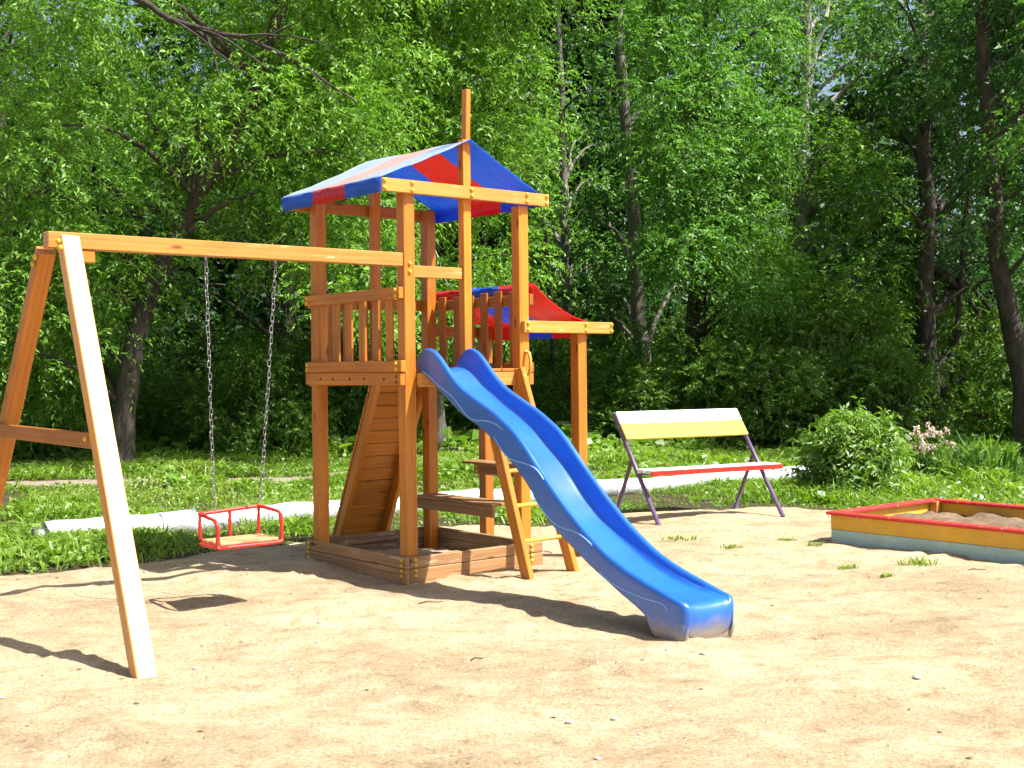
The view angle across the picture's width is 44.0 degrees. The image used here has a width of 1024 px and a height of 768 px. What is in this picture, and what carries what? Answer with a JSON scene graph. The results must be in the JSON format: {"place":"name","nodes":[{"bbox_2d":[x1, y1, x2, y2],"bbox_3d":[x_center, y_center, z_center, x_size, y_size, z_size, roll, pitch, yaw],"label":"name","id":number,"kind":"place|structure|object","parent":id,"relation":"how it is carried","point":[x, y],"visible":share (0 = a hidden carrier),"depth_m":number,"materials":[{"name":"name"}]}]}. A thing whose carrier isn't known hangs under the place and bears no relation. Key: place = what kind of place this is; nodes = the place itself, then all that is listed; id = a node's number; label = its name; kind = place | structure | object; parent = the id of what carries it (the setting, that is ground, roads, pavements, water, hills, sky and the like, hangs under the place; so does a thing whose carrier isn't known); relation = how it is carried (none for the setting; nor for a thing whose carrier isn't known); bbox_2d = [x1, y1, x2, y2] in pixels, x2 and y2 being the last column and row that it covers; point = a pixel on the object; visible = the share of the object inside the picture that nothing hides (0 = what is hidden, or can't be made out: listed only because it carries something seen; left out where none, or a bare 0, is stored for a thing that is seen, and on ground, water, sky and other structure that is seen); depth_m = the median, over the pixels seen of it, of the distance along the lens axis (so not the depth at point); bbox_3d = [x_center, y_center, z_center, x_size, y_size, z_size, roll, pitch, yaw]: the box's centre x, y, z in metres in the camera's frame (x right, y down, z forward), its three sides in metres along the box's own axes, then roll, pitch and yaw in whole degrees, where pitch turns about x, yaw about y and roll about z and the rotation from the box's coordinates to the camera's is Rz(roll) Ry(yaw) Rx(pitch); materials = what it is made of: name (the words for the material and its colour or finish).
{"place":"outdoors","nodes":[
{"label":"outdoors","id":0,"kind":"place"},
{"bbox_2d":[1,0,999,323],"label":"sky","id":1,"kind":"structure","parent":0,"point":[827,87],"materials":[{"name":"white"}]},
{"bbox_2d":[0,439,1023,767],"bbox_3d":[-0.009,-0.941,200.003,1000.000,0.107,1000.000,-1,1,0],"label":"ground","id":2,"kind":"structure","parent":0,"point":[862,705],"depth_m":6.50,"materials":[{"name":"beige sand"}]},
{"bbox_2d":[0,357,150,456],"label":"shrub","id":3,"kind":"object","parent":2,"relation":"on","point":[60,427],"visible":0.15,"depth_m":23.33,"materials":[{"name":"green plant"}]},
{"bbox_2d":[0,0,182,436],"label":"elm tree","id":4,"kind":"object","parent":2,"relation":"on","point":[9,33],"visible":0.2,"depth_m":25.25,"materials":[{"name":"green plant"}]},
{"bbox_2d":[26,321,171,421],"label":"shrub","id":5,"kind":"object","parent":2,"relation":"on","point":[122,337],"depth_m":30.04,"materials":[{"name":"green plant"}]},
{"bbox_2d":[33,353,203,435],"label":"shrub","id":6,"kind":"object","parent":2,"relation":"on","point":[150,377],"visible":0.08,"depth_m":26.31,"materials":[{"name":"green plant"}]},
{"bbox_2d":[118,332,232,416],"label":"shrub","id":7,"kind":"object","parent":2,"relation":"on","point":[166,355],"visible":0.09,"depth_m":31.60,"materials":[{"name":"green plant"}]},
{"bbox_2d":[135,368,280,448],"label":"shrub","id":8,"kind":"object","parent":2,"relation":"on","point":[178,434],"visible":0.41,"depth_m":23.95,"materials":[{"name":"green plant"}]},
{"bbox_2d":[157,310,309,423],"bbox_3d":[-6.621,-0.314,30.864,4.590,3.116,4.331,0,1,14],"label":"shrub","id":9,"kind":"object","parent":2,"relation":"on","point":[230,318],"visible":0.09,"depth_m":30.61,"materials":[{"name":"green plant"}]},
{"bbox_2d":[0,0,486,462],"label":"maple tree","id":10,"kind":"object","parent":2,"relation":"on","point":[254,104],"visible":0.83,"depth_m":19.72,"materials":[{"name":"green plant"}]},
{"bbox_2d":[53,0,471,417],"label":"elm tree","id":11,"kind":"object","parent":2,"relation":"on","point":[286,327],"visible":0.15,"depth_m":29.67,"materials":[{"name":"green plant"}]},
{"bbox_2d":[181,328,344,455],"bbox_3d":[-4.384,0.164,22.444,2.921,2.292,3.124,-1,1,-16],"label":"shrub","id":12,"kind":"object","parent":2,"relation":"on","point":[251,374],"visible":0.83,"depth_m":21.96,"materials":[{"name":"green plant"}]},
{"bbox_2d":[227,326,368,436],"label":"shrub","id":13,"kind":"object","parent":2,"relation":"on","point":[296,362],"visible":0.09,"depth_m":25.60,"materials":[{"name":"green plant"}]},
{"bbox_2d":[271,320,366,421],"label":"shrub","id":14,"kind":"object","parent":2,"relation":"on","point":[304,325],"depth_m":31.49,"materials":[{"name":"green plant"}]},
{"bbox_2d":[283,337,421,438],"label":"shrub","id":15,"kind":"object","parent":2,"relation":"on","point":[351,418],"visible":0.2,"depth_m":24.09,"materials":[{"name":"green plant"}]},
{"bbox_2d":[0,89,733,678],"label":"play tower","id":16,"kind":"structure","parent":2,"relation":"on","point":[466,179],"depth_m":9.20,"materials":[{"name":"brown wood"}]},
{"bbox_2d":[198,256,283,550],"bbox_3d":[-1.759,0.115,8.264,0.535,1.868,0.304,-1,1,-40],"label":"chain swing","id":17,"kind":"object","parent":16,"relation":"hanging from","point":[230,540],"visible":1,"depth_m":8.22,"materials":[{"name":"metal"}]},
{"bbox_2d":[358,314,477,422],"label":"shrub","id":18,"kind":"object","parent":2,"relation":"on","point":[451,354],"depth_m":31.27,"materials":[{"name":"green plant"}]},
{"bbox_2d":[235,0,624,448],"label":"maple tree","id":19,"kind":"object","parent":2,"relation":"on","point":[480,66],"visible":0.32,"depth_m":22.52,"materials":[{"name":"green plant"}]},
{"bbox_2d":[416,337,551,432],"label":"shrub","id":20,"kind":"object","parent":2,"relation":"on","point":[461,421],"visible":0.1,"depth_m":27.21,"materials":[{"name":"green plant"}]},
{"bbox_2d":[0,0,1023,391],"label":"woodland","id":21,"kind":"object","parent":2,"relation":"on","point":[228,274],"depth_m":39.17,"materials":[{"name":"green plant"}]},
{"bbox_2d":[448,339,587,407],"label":"shrub","id":22,"kind":"object","parent":2,"relation":"on","point":[530,351],"visible":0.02,"depth_m":33.37,"materials":[{"name":"green plant"}]},
{"bbox_2d":[471,23,575,422],"bbox_3d":[0.171,-3.631,29.928,2.646,9.732,4.615,-1,1,0],"label":"poplar tree","id":23,"kind":"object","parent":2,"relation":"on","point":[549,293],"visible":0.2,"depth_m":28.95,"materials":[{"name":"green plant"}]},
{"bbox_2d":[503,334,618,415],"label":"shrub","id":24,"kind":"object","parent":2,"relation":"on","point":[543,356],"visible":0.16,"depth_m":29.51,"materials":[{"name":"green plant"}]},
{"bbox_2d":[475,0,656,355],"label":"poplar tree","id":25,"kind":"object","parent":2,"relation":"on","point":[564,176],"visible":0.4,"depth_m":35.14,"materials":[{"name":"green plant"}]},
{"bbox_2d":[565,719,573,723],"bbox_3d":[0.245,1.446,5.418,0.042,0.024,0.035,-1,1,-16],"label":"pebble","id":26,"kind":"object","parent":2,"relation":"on","point":[568,721],"visible":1,"depth_m":5.41,"materials":[{"name":"stone"}]},
{"bbox_2d":[533,309,663,410],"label":"shrub","id":27,"kind":"object","parent":2,"relation":"on","point":[609,338],"visible":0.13,"depth_m":32.08,"materials":[{"name":"green plant"}]},
{"bbox_2d":[531,341,672,437],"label":"shrub","id":28,"kind":"object","parent":2,"relation":"on","point":[556,411],"visible":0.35,"depth_m":26.70,"materials":[{"name":"green plant"}]},
{"bbox_2d":[551,0,717,393],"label":"poplar tree","id":29,"kind":"object","parent":2,"relation":"on","point":[633,307],"visible":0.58,"depth_m":31.93,"materials":[{"name":"green plant"}]},
{"bbox_2d":[569,353,728,439],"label":"shrub","id":30,"kind":"object","parent":2,"relation":"on","point":[641,380],"visible":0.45,"depth_m":24.55,"materials":[{"name":"green plant"}]},
{"bbox_2d":[617,304,739,409],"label":"shrub","id":31,"kind":"object","parent":2,"relation":"on","point":[658,333],"visible":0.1,"depth_m":31.41,"materials":[{"name":"green plant"}]},
{"bbox_2d":[661,534,697,540],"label":"weed tuft","id":32,"kind":"object","parent":2,"relation":"on","point":[682,538],"visible":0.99,"depth_m":10.96,"materials":[{"name":"green plant"}]},
{"bbox_2d":[612,408,784,524],"bbox_3d":[1.880,0.814,12.744,1.610,1.089,0.804,-1,1,-29],"label":"park bench","id":33,"kind":"object","parent":2,"relation":"on","point":[645,425],"visible":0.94,"depth_m":12.81,"materials":[{"name":"purple paint"}]},
{"bbox_2d":[598,0,838,407],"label":"elm tree","id":34,"kind":"object","parent":2,"relation":"on","point":[699,187],"visible":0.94,"depth_m":24.65,"materials":[{"name":"green plant"}]},
{"bbox_2d":[720,543,744,548],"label":"weed tuft","id":35,"kind":"object","parent":2,"relation":"on","point":[731,546],"visible":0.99,"depth_m":10.46,"materials":[{"name":"green plant"}]},
{"bbox_2d":[642,327,834,449],"bbox_3d":[4.200,0.066,24.168,3.347,2.277,3.367,-1,1,-27],"label":"shrub","id":36,"kind":"object","parent":2,"relation":"on","point":[722,361],"visible":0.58,"depth_m":23.37,"materials":[{"name":"green plant"}]},
{"bbox_2d":[678,298,817,404],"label":"shrub","id":37,"kind":"object","parent":2,"relation":"on","point":[705,337],"visible":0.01,"depth_m":30.08,"materials":[{"name":"green plant"}]},
{"bbox_2d":[695,337,856,448],"bbox_3d":[4.820,0.159,23.134,3.060,2.098,2.887,0,1,26],"label":"shrub","id":38,"kind":"object","parent":2,"relation":"on","point":[799,385],"visible":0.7,"depth_m":22.82,"materials":[{"name":"green plant"}]},
{"bbox_2d":[779,536,797,540],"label":"weed tuft","id":39,"kind":"object","parent":2,"relation":"on","point":[787,539],"visible":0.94,"depth_m":10.95,"materials":[{"name":"green plant"}]},
{"bbox_2d":[808,541,823,545],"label":"weed tuft","id":40,"kind":"object","parent":2,"relation":"on","point":[812,544],"visible":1,"depth_m":10.52,"materials":[{"name":"green plant"}]},
{"bbox_2d":[706,0,940,424],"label":"birch tree","id":41,"kind":"object","parent":2,"relation":"on","point":[802,203],"visible":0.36,"depth_m":26.39,"materials":[{"name":"green plant"}]},
{"bbox_2d":[745,285,947,431],"bbox_3d":[6.373,-0.382,25.053,4.166,3.137,3.895,-1,1,-37],"label":"shrub","id":42,"kind":"object","parent":2,"relation":"on","point":[820,326],"visible":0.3,"depth_m":24.49,"materials":[{"name":"green plant"}]},
{"bbox_2d":[838,563,858,569],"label":"weed tuft","id":43,"kind":"object","parent":2,"relation":"on","point":[849,567],"visible":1,"depth_m":9.31,"materials":[{"name":"green plant"}]},
{"bbox_2d":[771,395,930,495],"bbox_3d":[4.008,0.730,14.914,1.750,1.182,1.508,0,1,43],"label":"peony bush","id":44,"kind":"object","parent":2,"relation":"on","point":[859,453],"visible":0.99,"depth_m":14.63,"materials":[{"name":"green plant"}]},
{"bbox_2d":[878,572,895,577],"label":"weed tuft","id":45,"kind":"object","parent":2,"relation":"on","point":[886,575],"visible":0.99,"depth_m":9.10,"materials":[{"name":"green plant"}]},
{"bbox_2d":[810,331,970,437],"bbox_3d":[6.938,0.103,23.635,2.869,2.157,2.886,-1,1,-5],"label":"shrub","id":46,"kind":"object","parent":2,"relation":"on","point":[863,368],"visible":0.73,"depth_m":23.10,"materials":[{"name":"green plant"}]},
{"bbox_2d":[808,0,1023,424],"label":"elm tree","id":47,"kind":"object","parent":2,"relation":"on","point":[894,83],"visible":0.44,"depth_m":25.90,"materials":[{"name":"green plant"}]},
{"bbox_2d":[893,555,939,566],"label":"weed tuft","id":48,"kind":"object","parent":2,"relation":"on","point":[915,562],"visible":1,"depth_m":9.48,"materials":[{"name":"green plant"}]},
{"bbox_2d":[912,674,921,679],"bbox_3d":[1.948,1.408,6.085,0.048,0.033,0.054,0,1,6],"label":"pebble","id":49,"kind":"object","parent":2,"relation":"on","point":[917,676],"visible":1,"depth_m":6.07,"materials":[{"name":"stone"}]},
{"bbox_2d":[826,498,1023,563],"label":"sandpit","id":50,"kind":"object","parent":2,"relation":"on","point":[978,530],"visible":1,"depth_m":10.44,"materials":[{"name":"teal paint"}]},
{"bbox_2d":[870,312,983,422],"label":"shrub","id":51,"kind":"object","parent":2,"relation":"on","point":[951,374],"visible":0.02,"depth_m":27.97,"materials":[{"name":"green plant"}]},
{"bbox_2d":[901,422,955,476],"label":"flowering plant","id":52,"kind":"object","parent":2,"relation":"on","point":[928,460],"visible":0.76,"depth_m":16.19,"materials":[{"name":"pink plant"}]},
{"bbox_2d":[878,0,1023,443],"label":"elm tree","id":53,"kind":"object","parent":2,"relation":"on","point":[985,29],"visible":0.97,"depth_m":21.93,"materials":[{"name":"green plant"}]},
{"bbox_2d":[887,292,1019,428],"bbox_3d":[9.974,-0.440,26.912,4.138,3.137,4.426,0,1,20],"label":"shrub","id":54,"kind":"object","parent":2,"relation":"on","point":[942,337],"visible":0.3,"depth_m":26.32,"materials":[{"name":"green plant"}]},
{"bbox_2d":[896,294,1022,394],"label":"shrub","id":55,"kind":"object","parent":2,"relation":"on","point":[958,327],"depth_m":31.15,"materials":[{"name":"green plant"}]},
{"bbox_2d":[933,319,1023,442],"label":"shrub","id":56,"kind":"object","parent":2,"relation":"on","point":[1000,373],"visible":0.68,"depth_m":23.60,"materials":[{"name":"green plant"}]},
{"bbox_2d":[936,431,1023,476],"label":"iris clump","id":57,"kind":"object","parent":2,"relation":"on","point":[978,454],"visible":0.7,"depth_m":16.11,"materials":[{"name":"green plant"}]},
{"bbox_2d":[965,0,1023,460],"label":"elm tree","id":58,"kind":"object","parent":2,"relation":"on","point":[1007,138],"visible":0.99,"depth_m":19.73,"materials":[{"name":"green plant"}]},
{"bbox_2d":[0,418,1023,574],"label":"grass","id":59,"kind":"structure","parent":0,"point":[181,543],"depth_m":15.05,"materials":[{"name":"green plant"}]},
{"bbox_2d":[31,465,820,537],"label":"path","id":60,"kind":"structure","parent":59,"relation":"on","point":[181,519],"depth_m":12.50,"materials":[{"name":"concrete"}]}
]}

